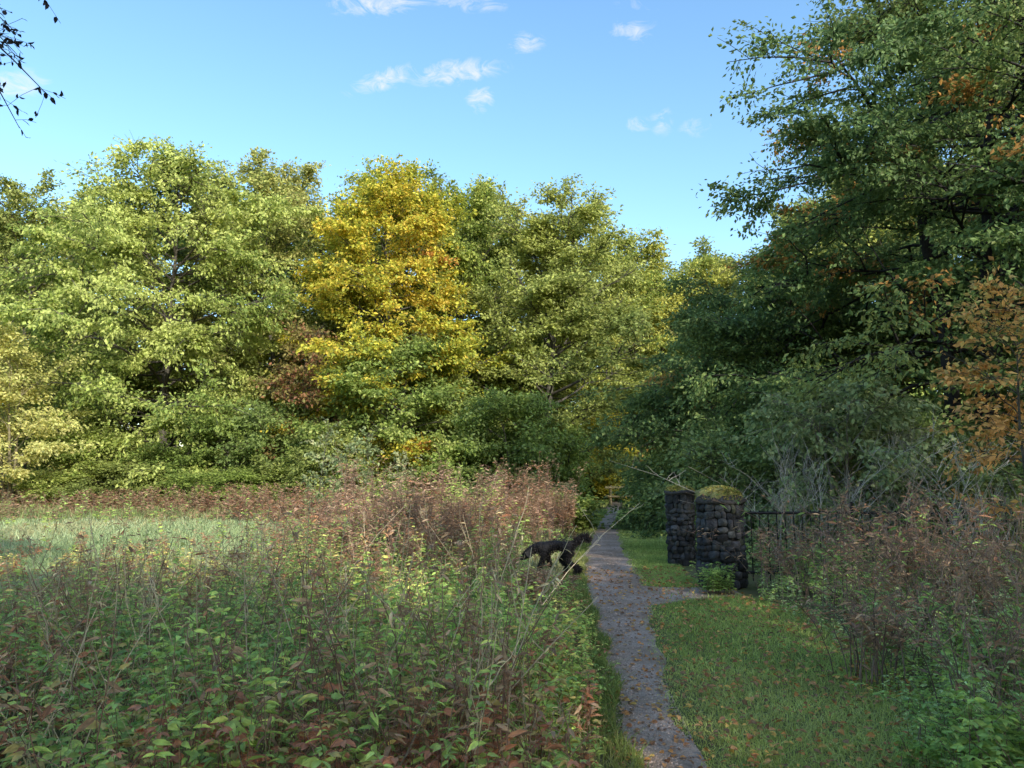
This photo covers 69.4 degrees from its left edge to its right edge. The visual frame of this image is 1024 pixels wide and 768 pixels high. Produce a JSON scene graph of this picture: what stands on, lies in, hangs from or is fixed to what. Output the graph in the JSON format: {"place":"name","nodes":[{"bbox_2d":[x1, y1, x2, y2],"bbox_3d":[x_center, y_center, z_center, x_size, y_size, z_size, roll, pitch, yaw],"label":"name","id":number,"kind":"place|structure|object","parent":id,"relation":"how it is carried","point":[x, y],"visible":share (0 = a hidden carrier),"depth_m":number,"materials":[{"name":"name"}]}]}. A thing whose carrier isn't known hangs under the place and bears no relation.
{"place":"outdoors","nodes":[
{"label":"outdoors","id":0,"kind":"place"},
{"bbox_2d":[0,507,587,650],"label":"meadow grass","id":1,"kind":"structure","parent":0,"point":[64,537],"depth_m":16.25,"materials":[{"name":"green plant"}]},
{"bbox_2d":[0,498,1021,767],"bbox_3d":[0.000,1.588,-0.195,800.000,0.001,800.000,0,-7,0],"label":"ground","id":2,"kind":"structure","parent":0,"point":[752,588],"depth_m":5.72,"materials":[{"name":"green plant"}]},
{"bbox_2d":[0,0,65,137],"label":"overhanging tree","id":3,"kind":"object","parent":2,"relation":"on","point":[4,24],"visible":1,"depth_m":4.31,"materials":[{"name":"black plant"}]},
{"bbox_2d":[0,489,74,508],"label":"bracken clump","id":4,"kind":"object","parent":2,"relation":"on","point":[26,499],"visible":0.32,"depth_m":31.80,"materials":[{"name":"brown plant"}]},
{"bbox_2d":[0,320,105,503],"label":"willow bush","id":5,"kind":"object","parent":2,"relation":"on","point":[12,393],"visible":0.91,"depth_m":32.60,"materials":[{"name":"green plant"}]},
{"bbox_2d":[0,469,118,505],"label":"bush","id":6,"kind":"object","parent":2,"relation":"on","point":[54,479],"visible":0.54,"depth_m":32.30,"materials":[{"name":"green plant"}]},
{"bbox_2d":[0,402,124,503],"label":"bush","id":7,"kind":"object","parent":2,"relation":"on","point":[25,442],"visible":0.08,"depth_m":37.25,"materials":[{"name":"green plant"}]},
{"bbox_2d":[0,167,181,492],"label":"broadleaf tree","id":8,"kind":"object","parent":2,"relation":"on","point":[15,195],"visible":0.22,"depth_m":42.02,"materials":[{"name":"green plant"}]},
{"bbox_2d":[0,324,191,496],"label":"bush","id":9,"kind":"object","parent":2,"relation":"on","point":[137,421],"depth_m":46.04,"materials":[{"name":"green plant"}]},
{"bbox_2d":[25,420,172,502],"bbox_3d":[-19.824,3.966,35.861,8.007,4.287,6.860,0,-7,0],"label":"bush","id":10,"kind":"object","parent":2,"relation":"on","point":[103,437],"visible":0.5,"depth_m":34.40,"materials":[{"name":"green plant"}]},
{"bbox_2d":[1,328,199,470],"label":"bush","id":11,"kind":"object","parent":2,"relation":"on","point":[147,410],"visible":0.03,"depth_m":45.14,"materials":[{"name":"green plant"}]},
{"bbox_2d":[33,458,175,506],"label":"bush","id":12,"kind":"object","parent":2,"relation":"on","point":[106,469],"visible":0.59,"depth_m":32.80,"materials":[{"name":"green plant"}]},
{"bbox_2d":[54,488,155,510],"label":"bracken clump","id":13,"kind":"object","parent":2,"relation":"on","point":[105,499],"visible":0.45,"depth_m":30.29,"materials":[{"name":"brown plant"}]},
{"bbox_2d":[0,189,216,444],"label":"broadleaf tree","id":14,"kind":"object","parent":2,"relation":"on","point":[80,198],"visible":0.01,"depth_m":52.23,"materials":[{"name":"green plant"}]},
{"bbox_2d":[0,134,328,502],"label":"broadleaf tree","id":15,"kind":"object","parent":2,"relation":"on","point":[169,174],"visible":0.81,"depth_m":37.03,"materials":[{"name":"green plant"}]},
{"bbox_2d":[97,438,235,504],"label":"bush","id":16,"kind":"object","parent":2,"relation":"on","point":[180,459],"visible":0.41,"depth_m":34.04,"materials":[{"name":"green plant"}]},
{"bbox_2d":[119,483,222,511],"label":"bracken clump","id":17,"kind":"object","parent":2,"relation":"on","point":[156,497],"visible":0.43,"depth_m":29.99,"materials":[{"name":"brown plant"}]},
{"bbox_2d":[142,410,289,505],"bbox_3d":[-13.665,3.624,36.475,9.014,5.144,7.607,4,-8,-29],"label":"bush","id":18,"kind":"object","parent":2,"relation":"on","point":[239,432],"visible":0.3,"depth_m":34.92,"materials":[{"name":"green plant"}]},
{"bbox_2d":[90,170,360,464],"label":"broadleaf tree","id":19,"kind":"object","parent":2,"relation":"on","point":[150,387],"visible":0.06,"depth_m":49.05,"materials":[{"name":"green plant"}]},
{"bbox_2d":[155,465,305,506],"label":"bush","id":20,"kind":"object","parent":2,"relation":"on","point":[219,477],"visible":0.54,"depth_m":32.28,"materials":[{"name":"green plant"}]},
{"bbox_2d":[178,480,283,513],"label":"bracken clump","id":21,"kind":"object","parent":2,"relation":"on","point":[206,506],"visible":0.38,"depth_m":28.22,"materials":[{"name":"brown plant"}]},
{"bbox_2d":[98,146,384,491],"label":"broadleaf tree","id":22,"kind":"object","parent":2,"relation":"on","point":[257,179],"visible":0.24,"depth_m":43.96,"materials":[{"name":"green plant"}]},
{"bbox_2d":[172,305,336,489],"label":"bush","id":23,"kind":"object","parent":2,"relation":"on","point":[256,352],"visible":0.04,"depth_m":45.93,"materials":[{"name":"green plant"}]},
{"bbox_2d":[210,394,315,491],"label":"bush","id":24,"kind":"object","parent":2,"relation":"on","point":[263,415],"visible":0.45,"depth_m":34.87,"materials":[{"name":"green plant"}]},
{"bbox_2d":[221,482,342,521],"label":"bracken clump","id":25,"kind":"object","parent":2,"relation":"on","point":[243,499],"visible":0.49,"depth_m":24.99,"materials":[{"name":"brown plant"}]},
{"bbox_2d":[237,318,345,485],"bbox_3d":[-10.757,1.374,37.111,6.090,9.518,5.668,-3,-8,22],"label":"copper tree","id":26,"kind":"object","parent":2,"relation":"on","point":[298,334],"visible":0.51,"depth_m":36.32,"materials":[{"name":"brown plant"}]},
{"bbox_2d":[0,511,607,767],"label":"weed","id":27,"kind":"object","parent":2,"relation":"on","point":[193,753],"depth_m":3.88,"materials":[{"name":"green plant"}]},
{"bbox_2d":[255,460,352,502],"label":"bush","id":28,"kind":"object","parent":2,"relation":"on","point":[284,471],"visible":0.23,"depth_m":33.25,"materials":[{"name":"green plant"}]},
{"bbox_2d":[0,523,620,767],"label":"bramble leaves","id":29,"kind":"object","parent":2,"relation":"on","point":[14,752],"visible":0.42,"depth_m":3.57,"materials":[{"name":"green plant"}]},
{"bbox_2d":[180,188,454,426],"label":"oak tree","id":30,"kind":"object","parent":2,"relation":"on","point":[317,319],"visible":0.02,"depth_m":48.77,"materials":[{"name":"green plant"}]},
{"bbox_2d":[0,486,637,767],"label":"dry weed","id":31,"kind":"object","parent":2,"relation":"on","point":[238,651],"depth_m":4.11,"materials":[{"name":"brown plant"}]},
{"bbox_2d":[300,416,342,529],"bbox_3d":[-4.812,2.373,18.959,1.067,3.112,1.208,5,-9,-38],"label":"sapling","id":32,"kind":"object","parent":2,"relation":"on","point":[310,486],"visible":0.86,"depth_m":18.96,"materials":[{"name":"green plant"}]},
{"bbox_2d":[242,418,408,507],"bbox_3d":[-8.209,3.757,34.759,8.379,4.454,7.372,5,-9,-37],"label":"bush","id":33,"kind":"object","parent":2,"relation":"on","point":[295,469],"visible":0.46,"depth_m":32.95,"materials":[{"name":"green plant"}]},
{"bbox_2d":[273,482,386,524],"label":"bracken clump","id":34,"kind":"object","parent":2,"relation":"on","point":[312,505],"visible":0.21,"depth_m":23.40,"materials":[{"name":"brown plant"}]},
{"bbox_2d":[0,501,668,767],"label":"dry grass","id":35,"kind":"structure","parent":2,"relation":"on","point":[136,512],"depth_m":5.06,"materials":[{"name":"plant"}]},
{"bbox_2d":[300,484,380,552],"bbox_3d":[-3.019,2.549,13.684,1.367,1.478,1.724,-3,-8,25],"label":"dry willowherb","id":36,"kind":"object","parent":2,"relation":"on","point":[338,503],"visible":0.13,"depth_m":13.48,"materials":[{"name":"brown plant"}]},
{"bbox_2d":[321,436,366,514],"bbox_3d":[-4.034,2.517,17.912,1.101,2.570,1.255,0,-7,0],"label":"sapling","id":37,"kind":"object","parent":2,"relation":"on","point":[342,460],"visible":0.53,"depth_m":17.88,"materials":[{"name":"green plant"}]},
{"bbox_2d":[305,451,433,503],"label":"bush","id":38,"kind":"object","parent":2,"relation":"on","point":[365,469],"visible":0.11,"depth_m":33.60,"materials":[{"name":"green plant"}]},
{"bbox_2d":[353,426,389,505],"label":"sapling","id":39,"kind":"object","parent":2,"relation":"on","point":[366,448],"visible":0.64,"depth_m":19.79,"materials":[{"name":"green plant"}]},
{"bbox_2d":[314,471,430,571],"bbox_3d":[-2.166,2.169,11.311,1.724,1.653,1.652,0,-7,0],"label":"dry willowherb","id":40,"kind":"object","parent":2,"relation":"on","point":[368,507],"visible":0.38,"depth_m":11.16,"materials":[{"name":"brown plant"}]},
{"bbox_2d":[331,444,454,553],"bbox_3d":[-2.169,2.122,13.008,2.340,2.162,2.407,4,-8,-31],"label":"dry willowherb","id":41,"kind":"object","parent":2,"relation":"on","point":[439,482],"visible":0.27,"depth_m":12.77,"materials":[{"name":"brown plant"}]},
{"bbox_2d":[275,330,513,503],"bbox_3d":[-5.541,1.708,36.992,11.480,9.115,10.756,0,-7,0],"label":"tree","id":42,"kind":"object","parent":2,"relation":"on","point":[414,350],"visible":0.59,"depth_m":34.59,"materials":[{"name":"green plant"}]},
{"bbox_2d":[260,154,530,477],"bbox_3d":[-7.064,-3.530,40.088,13.556,19.997,14.347,7,-10,-43],"label":"yellow tree","id":43,"kind":"object","parent":2,"relation":"on","point":[393,198],"visible":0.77,"depth_m":38.36,"materials":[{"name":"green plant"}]},
{"bbox_2d":[382,450,422,520],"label":"sapling","id":44,"kind":"object","parent":2,"relation":"on","point":[403,468],"visible":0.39,"depth_m":18.76,"materials":[{"name":"green plant"}]},
{"bbox_2d":[346,480,481,579],"bbox_3d":[-1.377,2.091,10.210,1.586,1.540,1.697,4,-8,-27],"label":"dry willowherb","id":45,"kind":"object","parent":2,"relation":"on","point":[447,519],"visible":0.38,"depth_m":10.05,"materials":[{"name":"brown plant"}]},
{"bbox_2d":[275,174,587,494],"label":"broadleaf tree","id":46,"kind":"object","parent":2,"relation":"on","point":[467,239],"visible":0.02,"depth_m":50.24,"materials":[{"name":"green plant"}]},
{"bbox_2d":[378,462,485,517],"bbox_3d":[-1.547,2.493,14.898,1.695,1.884,1.934,-7,-10,44],"label":"dry willowherb","id":47,"kind":"object","parent":2,"relation":"on","point":[424,487],"visible":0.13,"depth_m":14.78,"materials":[{"name":"brown plant"}]},
{"bbox_2d":[377,465,506,503],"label":"bush","id":48,"kind":"object","parent":2,"relation":"on","point":[437,474],"visible":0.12,"depth_m":32.98,"materials":[{"name":"green plant"}]},
{"bbox_2d":[414,458,516,548],"bbox_3d":[-0.940,2.367,14.210,2.139,1.967,2.799,0,-7,0],"label":"dry willowherb","id":49,"kind":"object","parent":2,"relation":"on","point":[460,494],"visible":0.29,"depth_m":14.27,"materials":[{"name":"brown plant"}]},
{"bbox_2d":[430,489,501,563],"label":"dry willowherb","id":50,"kind":"object","parent":2,"relation":"on","point":[466,507],"visible":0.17,"depth_m":12.45,"materials":[{"name":"brown plant"}]},
{"bbox_2d":[374,415,567,496],"bbox_3d":[-1.597,3.604,34.502,8.667,4.729,7.862,6,-9,-42],"label":"bush","id":51,"kind":"object","parent":2,"relation":"on","point":[473,450],"visible":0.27,"depth_m":33.05,"materials":[{"name":"green plant"}]},
{"bbox_2d":[353,158,608,483],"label":"broadleaf tree","id":52,"kind":"object","parent":2,"relation":"on","point":[467,256],"visible":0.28,"depth_m":42.75,"materials":[{"name":"green plant"}]},
{"bbox_2d":[432,456,556,502],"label":"bush","id":53,"kind":"object","parent":2,"relation":"on","point":[484,465],"visible":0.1,"depth_m":33.83,"materials":[{"name":"green plant"}]},
{"bbox_2d":[373,338,618,493],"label":"bush","id":54,"kind":"object","parent":2,"relation":"on","point":[488,348],"visible":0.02,"depth_m":41.46,"materials":[{"name":"green plant"}]},
{"bbox_2d":[467,460,537,545],"bbox_3d":[-0.208,2.586,15.788,1.408,1.917,1.615,3,-8,-23],"label":"dry willowherb","id":55,"kind":"object","parent":2,"relation":"on","point":[509,503],"visible":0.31,"depth_m":15.71,"materials":[{"name":"brown plant"}]},
{"bbox_2d":[444,384,591,499],"bbox_3d":[0.412,2.984,34.039,6.760,5.805,7.522,-2,-7,14],"label":"bush","id":56,"kind":"object","parent":2,"relation":"on","point":[529,409],"visible":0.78,"depth_m":33.00,"materials":[{"name":"green plant"}]},
{"bbox_2d":[492,452,588,543],"bbox_3d":[0.550,2.619,17.301,1.751,2.220,2.166,-6,-9,41],"label":"dry willowherb","id":57,"kind":"object","parent":2,"relation":"on","point":[522,487],"visible":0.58,"depth_m":17.21,"materials":[{"name":"brown plant"}]},
{"bbox_2d":[401,173,680,484],"bbox_3d":[1.876,-2.643,41.871,16.307,18.666,15.788,0,-7,0],"label":"oak tree","id":58,"kind":"object","parent":2,"relation":"on","point":[553,250],"visible":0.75,"depth_m":39.38,"materials":[{"name":"green plant"}]},
{"bbox_2d":[447,194,634,424],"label":"broadleaf tree","id":59,"kind":"object","parent":2,"relation":"on","point":[523,212],"visible":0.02,"depth_m":54.07,"materials":[{"name":"green plant"}]},
{"bbox_2d":[520,479,581,534],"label":"dry willowherb","id":60,"kind":"object","parent":2,"relation":"on","point":[571,510],"visible":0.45,"depth_m":20.05,"materials":[{"name":"brown plant"}]},
{"bbox_2d":[518,532,592,575],"bbox_3d":[0.686,2.728,11.751,1.224,0.787,0.368,-1,-7,6],"label":"dog","id":61,"kind":"object","parent":2,"relation":"on","point":[544,550],"visible":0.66,"depth_m":11.70},
{"bbox_2d":[514,488,611,533],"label":"bush","id":62,"kind":"object","parent":2,"relation":"on","point":[586,504],"visible":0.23,"depth_m":21.51,"materials":[{"name":"green plant"}]},
{"bbox_2d":[528,424,605,506],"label":"bush","id":63,"kind":"object","parent":2,"relation":"on","point":[572,458],"visible":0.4,"depth_m":35.17,"materials":[{"name":"green plant"}]},
{"bbox_2d":[519,313,641,498],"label":"bush","id":64,"kind":"object","parent":2,"relation":"on","point":[587,389],"visible":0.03,"depth_m":48.38,"materials":[{"name":"green plant"}]},
{"bbox_2d":[521,243,693,488],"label":"oak tree","id":65,"kind":"object","parent":2,"relation":"on","point":[653,324],"visible":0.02,"depth_m":56.30,"materials":[{"name":"green plant"}]},
{"bbox_2d":[577,410,645,500],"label":"bush","id":66,"kind":"object","parent":2,"relation":"on","point":[604,491],"visible":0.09,"depth_m":44.59,"materials":[{"name":"green plant"}]},
{"bbox_2d":[544,226,691,498],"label":"broadleaf tree","id":67,"kind":"object","parent":2,"relation":"on","point":[651,272],"visible":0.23,"depth_m":49.17,"materials":[{"name":"green plant"}]},
{"bbox_2d":[664,484,696,565],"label":"stone pillar","id":68,"kind":"structure","parent":2,"relation":"on","point":[680,540],"depth_m":13.19,"materials":[{"name":"grey stone"}]},
{"bbox_2d":[623,252,744,379],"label":"broadleaf tree","id":69,"kind":"object","parent":2,"relation":"on","point":[705,264],"visible":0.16,"depth_m":54.09,"materials":[{"name":"green plant"}]},
{"bbox_2d":[606,313,768,498],"bbox_3d":[7.308,1.155,27.088,7.821,7.818,6.787,0,-7,0],"label":"tree","id":70,"kind":"object","parent":2,"relation":"on","point":[679,346],"visible":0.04,"depth_m":26.93,"materials":[{"name":"green plant"}]},
{"bbox_2d":[622,428,791,534],"bbox_3d":[5.372,2.548,19.934,4.447,3.154,4.575,0,-7,0],"label":"bush","id":71,"kind":"object","parent":2,"relation":"on","point":[658,461],"visible":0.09,"depth_m":20.61,"materials":[{"name":"green plant"}]},
{"bbox_2d":[695,485,748,589],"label":"stone pillar","id":72,"kind":"structure","parent":2,"relation":"on","point":[722,520],"depth_m":10.51,"materials":[{"name":"grey stone"}]},
{"bbox_2d":[656,235,827,374],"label":"broadleaf tree","id":73,"kind":"object","parent":2,"relation":"on","point":[705,243],"visible":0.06,"depth_m":60.28,"materials":[{"name":"green plant"}]},
{"bbox_2d":[562,262,943,544],"bbox_3d":[7.241,0.576,21.344,10.330,8.346,11.054,5,-9,-35],"label":"tree","id":74,"kind":"object","parent":2,"relation":"on","point":[718,337],"visible":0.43,"depth_m":21.08,"materials":[{"name":"green plant"}]},
{"bbox_2d":[620,424,900,558],"bbox_3d":[4.806,2.097,15.139,4.692,2.853,5.443,5,-9,-38],"label":"bush","id":75,"kind":"object","parent":2,"relation":"on","point":[707,451],"visible":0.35,"depth_m":14.82,"materials":[{"name":"green plant"}]},
{"bbox_2d":[685,523,861,599],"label":"dead stalks","id":76,"kind":"object","parent":2,"relation":"on","point":[760,557],"visible":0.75,"depth_m":9.94,"materials":[{"name":"brown plant"}]},
{"bbox_2d":[578,565,973,767],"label":"fallen leaves","id":77,"kind":"object","parent":2,"relation":"on","point":[759,726],"visible":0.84,"depth_m":5.54,"materials":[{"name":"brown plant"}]},
{"bbox_2d":[609,418,967,574],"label":"bare twigs","id":78,"kind":"object","parent":2,"relation":"on","point":[785,491],"visible":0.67,"depth_m":11.93,"materials":[{"name":"brown plant"}]},
{"bbox_2d":[652,0,1023,467],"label":"beech tree","id":79,"kind":"object","parent":2,"relation":"on","point":[910,34],"visible":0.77,"depth_m":15.52,"materials":[{"name":"green plant"}]},
{"bbox_2d":[686,467,1016,639],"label":"dead stalks","id":80,"kind":"object","parent":2,"relation":"on","point":[854,525],"visible":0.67,"depth_m":7.55,"materials":[{"name":"brown plant"}]},
{"bbox_2d":[715,370,1002,574],"bbox_3d":[5.917,1.526,13.063,4.842,3.466,4.238,2,-7,-18],"label":"shrub","id":81,"kind":"object","parent":2,"relation":"on","point":[827,429],"visible":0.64,"depth_m":12.71,"materials":[{"name":"green plant"}]},
{"bbox_2d":[695,497,1023,767],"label":"undergrowth","id":82,"kind":"object","parent":2,"relation":"on","point":[886,605],"depth_m":5.48,"materials":[{"name":"green plant"}]},
{"bbox_2d":[724,160,1006,395],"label":"oak tree","id":83,"kind":"object","parent":2,"relation":"on","point":[871,233],"depth_m":50.60,"materials":[{"name":"green plant"}]},
{"bbox_2d":[733,492,1023,604],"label":"dead stalks","id":84,"kind":"object","parent":2,"relation":"on","point":[828,539],"visible":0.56,"depth_m":9.43,"materials":[{"name":"brown plant"}]},
{"bbox_2d":[743,502,1023,580],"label":"iron railings","id":85,"kind":"object","parent":2,"relation":"on","point":[818,512],"visible":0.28,"depth_m":10.95,"materials":[{"name":"black metal"}]},
{"bbox_2d":[764,390,1023,554],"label":"bush","id":86,"kind":"object","parent":2,"relation":"on","point":[923,421],"visible":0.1,"depth_m":13.83,"materials":[{"name":"green plant"}]},
{"bbox_2d":[775,408,1019,565],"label":"bare twigs","id":87,"kind":"object","parent":2,"relation":"on","point":[893,491],"visible":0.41,"depth_m":12.10,"materials":[{"name":"grey plant"}]},
{"bbox_2d":[789,559,1014,690],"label":"dead stalks","id":88,"kind":"object","parent":2,"relation":"on","point":[857,619],"visible":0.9,"depth_m":5.72,"materials":[{"name":"brown plant"}]},
{"bbox_2d":[781,2,1023,489],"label":"beech tree","id":89,"kind":"object","parent":2,"relation":"on","point":[952,224],"visible":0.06,"depth_m":21.05,"materials":[{"name":"green plant"}]},
{"bbox_2d":[791,348,1021,500],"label":"bush","id":90,"kind":"object","parent":2,"relation":"on","point":[914,394],"depth_m":44.84,"materials":[{"name":"green plant"}]},
{"bbox_2d":[795,469,1023,655],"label":"dead stalks","id":91,"kind":"object","parent":2,"relation":"on","point":[925,523],"visible":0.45,"depth_m":6.93,"materials":[{"name":"brown plant"}]},
{"bbox_2d":[832,674,1007,767],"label":"bramble clump","id":92,"kind":"object","parent":2,"relation":"on","point":[917,747],"visible":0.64,"depth_m":3.99,"materials":[{"name":"green plant"}]},
{"bbox_2d":[835,430,1023,599],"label":"bare twigs","id":93,"kind":"object","parent":2,"relation":"on","point":[963,492],"visible":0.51,"depth_m":9.39,"materials":[{"name":"brown plant"}]},
{"bbox_2d":[855,411,1023,526],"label":"bush","id":94,"kind":"object","parent":2,"relation":"on","point":[990,443],"visible":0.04,"depth_m":14.37,"materials":[{"name":"green plant"}]},
{"bbox_2d":[857,446,1023,569],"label":"bush","id":95,"kind":"object","parent":2,"relation":"on","point":[999,475],"visible":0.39,"depth_m":11.72,"materials":[{"name":"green plant"}]},
{"bbox_2d":[884,575,1023,725],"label":"dead stalks","id":96,"kind":"object","parent":2,"relation":"on","point":[992,652],"visible":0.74,"depth_m":4.62,"materials":[{"name":"brown plant"}]},
{"bbox_2d":[889,479,1023,651],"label":"dead stalks","id":97,"kind":"object","parent":2,"relation":"on","point":[1021,517],"visible":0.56,"depth_m":6.26,"materials":[{"name":"brown plant"}]},
{"bbox_2d":[911,651,1023,767],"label":"bramble clump","id":98,"kind":"object","parent":2,"relation":"on","point":[992,754],"visible":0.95,"depth_m":3.65,"materials":[{"name":"green plant"}]},
{"bbox_2d":[924,256,1023,534],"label":"oak sapling","id":99,"kind":"object","parent":2,"relation":"on","point":[1018,410],"visible":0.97,"depth_m":9.59,"materials":[{"name":"orange plant"}]},
{"bbox_2d":[0,0,1023,474],"label":"sky","id":100,"kind":"structure","parent":0,"point":[621,95],"materials":[{"name":"blue"}]},
{"bbox_2d":[584,502,730,767],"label":"path","id":101,"kind":"structure","parent":0,"point":[688,752],"depth_m":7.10,"materials":[{"name":"grey gravel"}]},
{"bbox_2d":[648,586,740,604],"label":"side path","id":102,"kind":"structure","parent":0,"point":[675,591],"depth_m":10.03,"materials":[{"name":"grey gravel"}]},
{"bbox_2d":[689,561,738,594],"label":"ivy bush","id":103,"kind":"object","parent":102,"relation":"on","point":[714,579],"visible":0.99,"depth_m":9.98,"materials":[{"name":"green plant"}]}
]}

